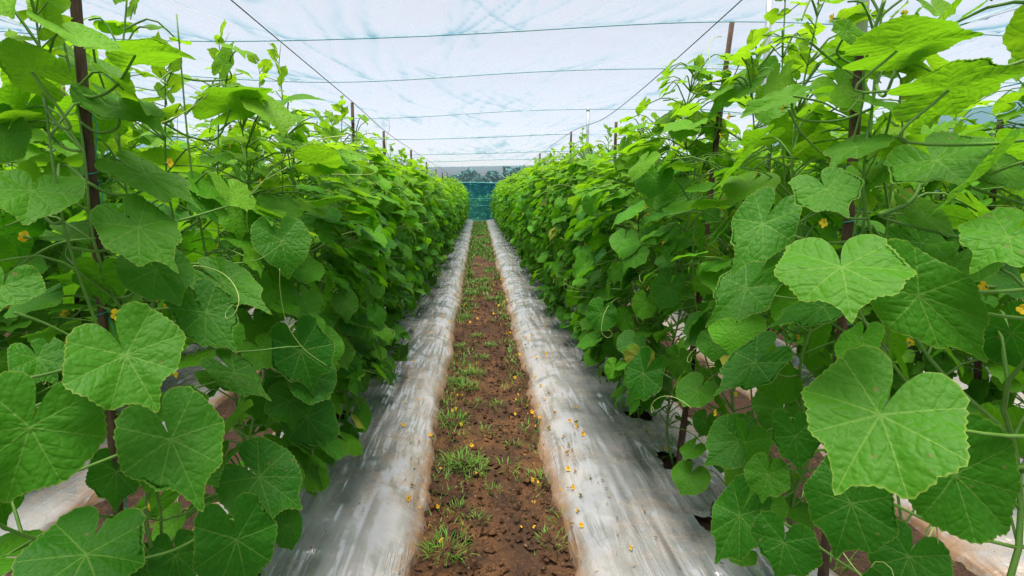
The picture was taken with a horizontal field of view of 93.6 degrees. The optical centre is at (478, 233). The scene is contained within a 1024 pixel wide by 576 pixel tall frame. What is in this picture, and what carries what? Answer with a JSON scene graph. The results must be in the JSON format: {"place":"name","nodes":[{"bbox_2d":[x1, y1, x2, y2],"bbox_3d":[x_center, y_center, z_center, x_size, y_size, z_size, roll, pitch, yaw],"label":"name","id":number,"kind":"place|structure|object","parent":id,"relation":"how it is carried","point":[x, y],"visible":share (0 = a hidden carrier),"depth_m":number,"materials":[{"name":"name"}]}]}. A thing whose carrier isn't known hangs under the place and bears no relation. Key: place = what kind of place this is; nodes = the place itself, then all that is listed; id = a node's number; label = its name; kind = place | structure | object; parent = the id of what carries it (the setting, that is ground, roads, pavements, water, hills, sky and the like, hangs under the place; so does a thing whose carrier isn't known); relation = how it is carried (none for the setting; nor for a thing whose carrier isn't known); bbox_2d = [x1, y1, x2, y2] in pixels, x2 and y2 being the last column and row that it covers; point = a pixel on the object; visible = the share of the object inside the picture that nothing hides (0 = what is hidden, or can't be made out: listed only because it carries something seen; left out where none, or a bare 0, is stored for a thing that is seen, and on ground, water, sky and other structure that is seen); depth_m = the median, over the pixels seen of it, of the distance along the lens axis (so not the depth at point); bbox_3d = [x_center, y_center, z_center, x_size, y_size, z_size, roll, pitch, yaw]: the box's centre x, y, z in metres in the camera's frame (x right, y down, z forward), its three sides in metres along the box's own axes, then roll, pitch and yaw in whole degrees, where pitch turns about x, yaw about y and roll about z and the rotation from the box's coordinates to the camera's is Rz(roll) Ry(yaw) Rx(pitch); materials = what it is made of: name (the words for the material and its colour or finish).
{"place":"outdoors","nodes":[
{"label":"outdoors","id":0,"kind":"place"},
{"bbox_2d":[5,368,274,575],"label":"furrow soil","id":1,"kind":"structure","parent":0,"point":[226,408],"depth_m":2.08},
{"bbox_2d":[192,219,473,575],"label":"mulch film","id":2,"kind":"object","parent":1,"relation":"on","point":[378,486],"visible":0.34,"depth_m":2.08,"materials":[{"name":"silver plastic"}]},
{"bbox_2d":[70,0,126,516],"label":"trellis stake","id":3,"kind":"object","parent":2,"relation":"on","point":[76,11],"visible":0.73,"depth_m":0.91,"materials":[{"name":"brown wood"}]},
{"bbox_2d":[0,0,302,575],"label":"cucumber plant","id":4,"kind":"object","parent":2,"relation":"on","point":[60,437],"visible":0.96,"depth_m":0.87,"materials":[{"name":"green plant"}]},
{"bbox_2d":[41,14,355,575],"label":"cucumber plant","id":5,"kind":"object","parent":2,"relation":"on","point":[304,375],"visible":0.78,"depth_m":1.33,"materials":[{"name":"green plant"}]},
{"bbox_2d":[193,43,392,466],"bbox_3d":[-0.682,0.187,1.923,0.760,1.718,0.832,5,7,42],"label":"cucumber plant","id":6,"kind":"object","parent":2,"relation":"on","point":[353,316],"visible":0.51,"depth_m":1.87,"materials":[{"name":"green plant"}]},
{"bbox_2d":[262,109,404,418],"bbox_3d":[-0.720,0.195,2.468,0.725,1.603,0.946,0,5,0],"label":"cucumber plant","id":7,"kind":"object","parent":2,"relation":"on","point":[377,290],"visible":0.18,"depth_m":2.40,"materials":[{"name":"green plant"}]},
{"bbox_2d":[351,102,359,302],"bbox_3d":[-0.738,0.140,2.903,0.038,1.835,0.036,0,5,0],"label":"trellis stake","id":8,"kind":"object","parent":2,"relation":"on","point":[352,115],"visible":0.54,"depth_m":2.83,"materials":[{"name":"brown wood"}]},
{"bbox_2d":[305,95,420,361],"bbox_3d":[-0.755,0.078,2.890,0.814,1.761,0.988,0,5,-5],"label":"cucumber plant","id":9,"kind":"object","parent":2,"relation":"on","point":[386,209],"visible":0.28,"depth_m":2.91,"materials":[{"name":"green plant"}]},
{"bbox_2d":[329,155,425,343],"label":"cucumber plant","id":10,"kind":"object","parent":2,"relation":"on","point":[411,218],"visible":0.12,"depth_m":3.44,"materials":[{"name":"green plant"}]},
{"bbox_2d":[365,139,434,320],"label":"cucumber plant","id":11,"kind":"object","parent":2,"relation":"on","point":[413,234],"visible":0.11,"depth_m":3.83,"materials":[{"name":"green plant"}]},
{"bbox_2d":[370,156,442,300],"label":"cucumber plant","id":12,"kind":"object","parent":2,"relation":"on","point":[426,194],"visible":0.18,"depth_m":4.49,"materials":[{"name":"green plant"}]},
{"bbox_2d":[375,147,439,308],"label":"cucumber plant","id":13,"kind":"object","parent":2,"relation":"on","point":[433,208],"visible":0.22,"depth_m":4.83,"materials":[{"name":"green plant"}]},
{"bbox_2d":[392,151,442,286],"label":"cucumber plant","id":14,"kind":"object","parent":2,"relation":"on","point":[433,281],"visible":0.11,"depth_m":5.42,"materials":[{"name":"green plant"}]},
{"bbox_2d":[418,164,447,269],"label":"cucumber plant","id":15,"kind":"object","parent":2,"relation":"on","point":[445,221],"visible":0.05,"depth_m":6.26,"materials":[{"name":"green plant"}]},
{"bbox_2d":[418,167,448,278],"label":"cucumber plant","id":16,"kind":"object","parent":2,"relation":"on","point":[441,214],"visible":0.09,"depth_m":6.03,"materials":[{"name":"green plant"}]},
{"bbox_2d":[420,177,454,266],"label":"cucumber plant","id":17,"kind":"object","parent":2,"relation":"on","point":[449,242],"visible":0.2,"depth_m":7.35,"materials":[{"name":"green plant"}]},
{"bbox_2d":[430,173,452,255],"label":"cucumber plant","id":18,"kind":"object","parent":2,"relation":"on","point":[447,250],"visible":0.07,"depth_m":7.94,"materials":[{"name":"green plant"}]},
{"bbox_2d":[431,182,453,265],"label":"cucumber plant","id":19,"kind":"object","parent":2,"relation":"on","point":[449,202],"visible":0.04,"depth_m":7.04,"materials":[{"name":"green plant"}]},
{"bbox_2d":[441,183,458,255],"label":"cucumber plant","id":20,"kind":"object","parent":2,"relation":"on","point":[453,227],"visible":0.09,"depth_m":8.33,"materials":[{"name":"green plant"}]},
{"bbox_2d":[441,176,458,237],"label":"cucumber plant","id":21,"kind":"object","parent":2,"relation":"on","point":[451,186],"visible":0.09,"depth_m":10.38,"materials":[{"name":"green plant"}]},
{"bbox_2d":[453,186,463,236],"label":"cucumber plant","id":22,"kind":"object","parent":2,"relation":"on","point":[462,215],"visible":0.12,"depth_m":11.86,"materials":[{"name":"green plant"}]},
{"bbox_2d":[454,178,467,200],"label":"cucumber plant","id":23,"kind":"object","parent":2,"relation":"on","point":[459,186],"visible":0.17,"depth_m":15.29,"materials":[{"name":"green plant"}]},
{"bbox_2d":[455,184,467,228],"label":"cucumber plant","id":24,"kind":"object","parent":2,"relation":"on","point":[463,195],"visible":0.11,"depth_m":14.32,"materials":[{"name":"green plant"}]},
{"bbox_2d":[231,0,446,172],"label":"trellis wire","id":25,"kind":"object","parent":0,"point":[308,65],"visible":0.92,"depth_m":1.98,"materials":[{"name":"metal"}]},
{"bbox_2d":[410,222,575,575],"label":"path","id":26,"kind":"structure","parent":0,"point":[517,558],"depth_m":2.23,"materials":[{"name":"soil"}]},
{"bbox_2d":[415,521,477,566],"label":"grass tuft","id":27,"kind":"object","parent":26,"relation":"on","point":[442,544],"visible":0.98,"depth_m":1.76,"materials":[{"name":"plant"}]},
{"bbox_2d":[436,406,475,428],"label":"grass tuft","id":28,"kind":"object","parent":26,"relation":"on","point":[463,415],"visible":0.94,"depth_m":2.75,"materials":[{"name":"plant"}]},
{"bbox_2d":[447,496,475,517],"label":"grass tuft","id":29,"kind":"object","parent":26,"relation":"on","point":[461,502],"visible":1,"depth_m":1.99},
{"bbox_2d":[435,441,487,472],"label":"grass tuft","id":30,"kind":"object","parent":26,"relation":"on","point":[466,446],"visible":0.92,"depth_m":2.34,"materials":[{"name":"plant"}]},
{"bbox_2d":[449,377,481,392],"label":"grass tuft","id":31,"kind":"object","parent":26,"relation":"on","point":[471,385],"visible":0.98,"depth_m":3.20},
{"bbox_2d":[445,449,490,481],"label":"grass tuft","id":32,"kind":"object","parent":26,"relation":"on","point":[473,459],"visible":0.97,"depth_m":2.28,"materials":[{"name":"plant"}]},
{"bbox_2d":[456,363,487,378],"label":"grass tuft","id":33,"kind":"object","parent":26,"relation":"on","point":[468,371],"visible":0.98,"depth_m":3.46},
{"bbox_2d":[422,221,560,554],"bbox_3d":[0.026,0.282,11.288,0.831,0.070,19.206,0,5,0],"label":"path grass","id":34,"kind":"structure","parent":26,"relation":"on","point":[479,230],"depth_m":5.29,"materials":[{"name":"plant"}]},
{"bbox_2d":[410,275,575,575],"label":"soil clods","id":35,"kind":"object","parent":26,"relation":"on","point":[476,565],"visible":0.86,"depth_m":2.10,"materials":[{"name":"soil"}]},
{"bbox_2d":[278,260,723,575],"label":"litter","id":36,"kind":"object","parent":26,"relation":"on","point":[486,482],"visible":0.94,"depth_m":1.98,"materials":[{"name":"yellow plant"}]},
{"bbox_2d":[496,455,523,473],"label":"grass tuft","id":37,"kind":"object","parent":26,"relation":"on","point":[509,467],"visible":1,"depth_m":2.27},
{"bbox_2d":[533,525,568,551],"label":"grass tuft","id":38,"kind":"object","parent":26,"relation":"on","point":[549,539],"visible":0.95,"depth_m":1.80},
{"bbox_2d":[0,0,1023,177],"label":"sky","id":39,"kind":"structure","parent":0,"point":[633,48],"materials":[{"name":"white"}]},
{"bbox_2d":[505,0,741,177],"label":"trellis wire","id":40,"kind":"object","parent":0,"point":[661,72],"visible":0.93,"depth_m":2.10,"materials":[{"name":"metal"}]},
{"bbox_2d":[403,204,1023,453],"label":"ground","id":41,"kind":"structure","parent":0,"point":[475,219],"depth_m":23.82,"materials":[{"name":"soil"}]},
{"bbox_2d":[6,137,222,170],"bbox_3d":[-9.001,-0.992,9.349,0.073,3.046,24.000,0,5,0],"label":"side net","id":42,"kind":"object","parent":41,"relation":"on","point":[144,145],"depth_m":13.87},
{"bbox_2d":[458,167,480,203],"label":"tree","id":43,"kind":"object","parent":41,"relation":"on","point":[468,176],"visible":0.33,"depth_m":41.21,"materials":[{"name":"green plant"}]},
{"bbox_2d":[466,189,484,216],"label":"bush","id":44,"kind":"object","parent":41,"relation":"on","point":[472,201],"visible":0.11,"depth_m":25.25,"materials":[{"name":"green plant"}]},
{"bbox_2d":[469,175,492,200],"bbox_3d":[0.083,-3.107,35.913,1.956,2.664,2.306,0,5,0],"label":"tree","id":45,"kind":"object","parent":41,"relation":"on","point":[477,187],"visible":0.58,"depth_m":35.30,"materials":[{"name":"green plant"}]},
{"bbox_2d":[468,193,493,218],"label":"bush","id":46,"kind":"object","parent":41,"relation":"on","point":[487,212],"visible":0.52,"depth_m":23.94,"materials":[{"name":"green plant"}]},
{"bbox_2d":[486,169,501,193],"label":"tree","id":47,"kind":"object","parent":41,"relation":"on","point":[494,176],"visible":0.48,"depth_m":43.18,"materials":[{"name":"green plant"}]},
{"bbox_2d":[491,166,513,194],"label":"tree","id":48,"kind":"object","parent":41,"relation":"on","point":[507,170],"visible":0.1,"depth_m":41.37,"materials":[{"name":"green plant"}]},
{"bbox_2d":[460,182,548,221],"bbox_3d":[0.000,-1.780,21.327,18.001,2.529,0.102,0,5,0],"label":"end net","id":49,"kind":"object","parent":41,"relation":"on","point":[490,183],"visible":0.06,"depth_m":21.32,"materials":[{"name":"fabric"}]},
{"bbox_2d":[586,108,589,153],"bbox_3d":[2.280,-1.008,10.151,0.064,3.240,0.064,0,5,0],"label":"support post","id":50,"kind":"object","parent":41,"relation":"on","point":[587,122],"visible":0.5,"depth_m":10.02,"materials":[{"name":"metal"}]},
{"bbox_2d":[0,0,1023,166],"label":"shade net roof","id":51,"kind":"structure","parent":50,"relation":"attached to","point":[457,31],"depth_m":6.11,"materials":[{"name":"fabric"}]},
{"bbox_2d":[486,219,838,575],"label":"mulch film","id":52,"kind":"object","parent":41,"relation":"on","point":[614,442],"visible":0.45,"depth_m":2.13,"materials":[{"name":"silver plastic"}]},
{"bbox_2d":[496,175,510,231],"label":"cucumber plant","id":53,"kind":"object","parent":52,"relation":"on","point":[499,195],"visible":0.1,"depth_m":12.96,"materials":[{"name":"green plant"}]},
{"bbox_2d":[498,180,513,233],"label":"cucumber plant","id":54,"kind":"object","parent":52,"relation":"on","point":[501,207],"visible":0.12,"depth_m":11.44,"materials":[{"name":"green plant"}]},
{"bbox_2d":[500,185,515,239],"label":"cucumber plant","id":55,"kind":"object","parent":52,"relation":"on","point":[502,214],"visible":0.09,"depth_m":10.02,"materials":[{"name":"green plant"}]},
{"bbox_2d":[499,173,520,240],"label":"cucumber plant","id":56,"kind":"object","parent":52,"relation":"on","point":[504,196],"visible":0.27,"depth_m":10.59,"materials":[{"name":"green plant"}]},
{"bbox_2d":[505,170,526,245],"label":"cucumber plant","id":57,"kind":"object","parent":52,"relation":"on","point":[513,202],"visible":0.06,"depth_m":8.45,"materials":[{"name":"green plant"}]},
{"bbox_2d":[507,167,527,246],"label":"cucumber plant","id":58,"kind":"object","parent":52,"relation":"on","point":[508,220],"visible":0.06,"depth_m":8.99,"materials":[{"name":"green plant"}]},
{"bbox_2d":[508,167,529,240],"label":"cucumber plant","id":59,"kind":"object","parent":52,"relation":"on","point":[512,192],"visible":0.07,"depth_m":7.93,"materials":[{"name":"green plant"}]},
{"bbox_2d":[508,170,543,255],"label":"cucumber plant","id":60,"kind":"object","parent":52,"relation":"on","point":[510,218],"visible":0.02,"depth_m":7.54,"materials":[{"name":"green plant"}]},
{"bbox_2d":[510,166,544,269],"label":"cucumber plant","id":61,"kind":"object","parent":52,"relation":"on","point":[521,242],"visible":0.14,"depth_m":7.02,"materials":[{"name":"green plant"}]},
{"bbox_2d":[517,158,549,265],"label":"cucumber plant","id":62,"kind":"object","parent":52,"relation":"on","point":[519,231],"visible":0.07,"depth_m":6.51,"materials":[{"name":"green plant"}]},
{"bbox_2d":[522,148,563,273],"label":"cucumber plant","id":63,"kind":"object","parent":52,"relation":"on","point":[537,195],"visible":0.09,"depth_m":6.03,"materials":[{"name":"green plant"}]},
{"bbox_2d":[513,151,574,285],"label":"cucumber plant","id":64,"kind":"object","parent":52,"relation":"on","point":[527,210],"visible":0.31,"depth_m":5.50,"materials":[{"name":"green plant"}]},
{"bbox_2d":[523,157,586,296],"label":"cucumber plant","id":65,"kind":"object","parent":52,"relation":"on","point":[532,228],"visible":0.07,"depth_m":5.15,"materials":[{"name":"green plant"}]},
{"bbox_2d":[530,150,587,304],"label":"cucumber plant","id":66,"kind":"object","parent":52,"relation":"on","point":[544,256],"visible":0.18,"depth_m":4.50,"materials":[{"name":"green plant"}]},
{"bbox_2d":[538,127,602,315],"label":"cucumber plant","id":67,"kind":"object","parent":52,"relation":"on","point":[549,292],"visible":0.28,"depth_m":4.08,"materials":[{"name":"green plant"}]},
{"bbox_2d":[547,124,635,328],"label":"cucumber plant","id":68,"kind":"object","parent":52,"relation":"on","point":[569,257],"visible":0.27,"depth_m":3.57,"materials":[{"name":"green plant"}]},
{"bbox_2d":[611,122,617,333],"bbox_3d":[0.860,0.171,3.065,0.042,1.745,0.031,3,6,33],"label":"trellis stake","id":69,"kind":"object","parent":52,"relation":"on","point":[615,136],"visible":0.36,"depth_m":3.00,"materials":[{"name":"brown wood"}]},
{"bbox_2d":[551,153,679,352],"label":"cucumber plant","id":70,"kind":"object","parent":52,"relation":"on","point":[575,201],"visible":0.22,"depth_m":3.00,"materials":[{"name":"green plant"}]},
{"bbox_2d":[563,112,722,417],"bbox_3d":[0.811,0.193,2.540,0.770,1.598,1.005,0,5,0],"label":"cucumber plant","id":71,"kind":"object","parent":52,"relation":"on","point":[601,349],"visible":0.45,"depth_m":2.41,"materials":[{"name":"green plant"}]},
{"bbox_2d":[585,53,774,472],"bbox_3d":[0.844,0.151,2.022,0.744,1.771,0.897,0,5,0],"label":"cucumber plant","id":72,"kind":"object","parent":52,"relation":"on","point":[667,189],"visible":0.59,"depth_m":1.98,"materials":[{"name":"green plant"}]},
{"bbox_2d":[676,22,734,463],"bbox_3d":[0.940,0.140,2.018,0.186,1.992,0.032,0,5,-3],"label":"trellis stake","id":73,"kind":"object","parent":52,"relation":"on","point":[682,433],"visible":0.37,"depth_m":1.99,"materials":[{"name":"brown wood"}]},
{"bbox_2d":[624,22,940,495],"bbox_3d":[0.876,0.210,1.557,0.675,1.732,0.882,0,5,0],"label":"cucumber plant","id":74,"kind":"object","parent":52,"relation":"on","point":[642,381],"visible":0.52,"depth_m":1.56,"materials":[{"name":"green plant"}]},
{"bbox_2d":[817,0,869,575],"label":"trellis stake","id":75,"kind":"object","parent":52,"relation":"on","point":[847,233],"visible":0.35,"depth_m":1.12,"materials":[{"name":"brown wood"}]},
{"bbox_2d":[704,0,1023,575],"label":"cucumber plant","id":76,"kind":"object","parent":52,"relation":"on","point":[744,295],"visible":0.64,"depth_m":1.19,"materials":[{"name":"green plant"}]},
{"bbox_2d":[730,0,1023,575],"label":"cucumber plant","id":77,"kind":"object","parent":52,"relation":"on","point":[932,449],"visible":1,"depth_m":0.71,"materials":[{"name":"green plant"}]},
{"bbox_2d":[760,0,772,160],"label":"support post","id":78,"kind":"object","parent":41,"relation":"on","point":[769,4],"visible":0.08,"depth_m":4.00,"materials":[{"name":"metal"}]},
{"bbox_2d":[765,101,1023,191],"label":"side net","id":79,"kind":"object","parent":41,"relation":"on","point":[982,117],"depth_m":8.58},
{"bbox_2d":[616,300,977,575],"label":"furrow soil","id":80,"kind":"structure","parent":0,"point":[741,400],"depth_m":2.08,"materials":[{"name":"soil"}]},
{"bbox_2d":[562,255,1023,575],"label":"mulch film","id":81,"kind":"object","parent":80,"relation":"on","point":[987,559],"visible":0.01,"depth_m":1.71,"materials":[{"name":"silver plastic"}]},
{"bbox_2d":[654,135,725,273],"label":"cucumber plant","id":82,"kind":"object","parent":81,"relation":"on","point":[692,138],"visible":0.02,"depth_m":4.80,"materials":[{"name":"green plant"}]},
{"bbox_2d":[679,128,737,300],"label":"cucumber plant","id":83,"kind":"object","parent":81,"relation":"on","point":[732,151],"visible":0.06,"depth_m":4.38,"materials":[{"name":"green plant"}]},
{"bbox_2d":[698,133,786,302],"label":"cucumber plant","id":84,"kind":"object","parent":81,"relation":"on","point":[729,233],"visible":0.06,"depth_m":3.86,"materials":[{"name":"green plant"}]},
{"bbox_2d":[725,104,859,331],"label":"cucumber plant","id":85,"kind":"object","parent":81,"relation":"on","point":[737,143],"visible":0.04,"depth_m":3.40,"materials":[{"name":"green plant"}]},
{"bbox_2d":[783,120,911,359],"bbox_3d":[2.146,0.145,2.886,0.865,1.629,0.719,0,5,0],"label":"cucumber plant","id":86,"kind":"object","parent":81,"relation":"on","point":[830,348],"visible":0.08,"depth_m":2.87,"materials":[{"name":"green plant"}]},
{"bbox_2d":[830,98,1022,398],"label":"cucumber plant","id":87,"kind":"object","parent":81,"relation":"on","point":[870,316],"visible":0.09,"depth_m":2.34,"materials":[{"name":"green plant"}]},
{"bbox_2d":[894,57,1023,413],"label":"cucumber plant","id":88,"kind":"object","parent":81,"relation":"on","point":[980,392],"visible":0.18,"depth_m":1.97,"materials":[{"name":"green plant"}]},
{"bbox_2d":[974,114,1003,379],"bbox_3d":[2.160,0.317,2.054,0.037,1.630,0.032,-2,5,-18],"label":"trellis stake","id":89,"kind":"object","parent":81,"relation":"on","point":[977,372],"visible":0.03,"depth_m":2.06,"materials":[{"name":"brown wood"}]},
{"bbox_2d":[830,549,862,574],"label":"grass tuft","id":90,"kind":"object","parent":80,"relation":"on","point":[836,566],"visible":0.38,"depth_m":1.65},
{"bbox_2d":[656,275,1022,458],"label":"furrow soil","id":91,"kind":"structure","parent":0,"point":[780,336],"depth_m":4.32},
{"bbox_2d":[677,258,1023,407],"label":"mulch film","id":92,"kind":"object","parent":91,"relation":"on","point":[963,386],"depth_m":3.07,"materials":[{"name":"silver plastic"}]},
{"bbox_2d":[859,120,950,236],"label":"cucumber plant","id":93,"kind":"object","parent":92,"relation":"on","point":[923,191],"depth_m":3.59,"materials":[{"name":"green plant"}]},
{"bbox_2d":[926,120,1023,305],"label":"cucumber plant","id":94,"kind":"object","parent":92,"relation":"on","point":[1018,269],"visible":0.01,"depth_m":3.17,"materials":[{"name":"green plant"}]},
{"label":"furrow soil","id":95,"kind":"structure","parent":0,"visible":0},
{"bbox_2d":[0,277,369,575],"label":"mulch film","id":96,"kind":"object","parent":95,"relation":"on","point":[43,509],"visible":0.06,"depth_m":1.97,"materials":[{"name":"silver plastic"}]},
{"bbox_2d":[2,149,81,324],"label":"cucumber plant","id":97,"kind":"object","parent":96,"relation":"on","point":[8,168],"visible":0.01,"depth_m":3.49,"materials":[{"name":"green plant"}]},
{"bbox_2d":[0,142,97,419],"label":"cucumber plant","id":98,"kind":"object","parent":96,"relation":"on","point":[16,327],"visible":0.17,"depth_m":1.97,"materials":[{"name":"green plant"}]},
{"bbox_2d":[0,28,138,390],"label":"cucumber plant","id":99,"kind":"object","parent":96,"relation":"on","point":[39,136],"visible":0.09,"depth_m":2.17,"materials":[{"name":"green plant"}]},
{"bbox_2d":[61,84,79,317],"bbox_3d":[-2.036,0.169,2.424,0.047,1.860,0.031,-1,5,-11],"label":"trellis stake","id":100,"kind":"object","parent":96,"relation":"on","point":[76,300],"visible":0.02,"depth_m":2.42,"materials":[{"name":"brown wood"}]},
{"bbox_2d":[39,89,206,373],"bbox_3d":[-2.040,0.078,2.788,0.865,1.784,0.719,0,5,4],"label":"cucumber plant","id":101,"kind":"object","parent":96,"relation":"on","point":[132,145],"visible":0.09,"depth_m":2.70,"materials":[{"name":"green plant"}]},
{"bbox_2d":[109,117,222,355],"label":"cucumber plant","id":102,"kind":"object","parent":96,"relation":"on","point":[179,173],"visible":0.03,"depth_m":3.19,"materials":[{"name":"green plant"}]},
{"bbox_2d":[172,125,263,309],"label":"cucumber plant","id":103,"kind":"object","parent":96,"relation":"on","point":[182,145],"visible":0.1,"depth_m":3.64,"materials":[{"name":"green plant"}]},
{"bbox_2d":[204,114,280,310],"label":"cucumber plant","id":104,"kind":"object","parent":96,"relation":"on","point":[253,174],"visible":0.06,"depth_m":4.14,"materials":[{"name":"green plant"}]},
{"bbox_2d":[242,150,316,297],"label":"cucumber plant","id":105,"kind":"object","parent":96,"relation":"on","point":[279,173],"visible":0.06,"depth_m":4.73,"materials":[{"name":"green plant"}]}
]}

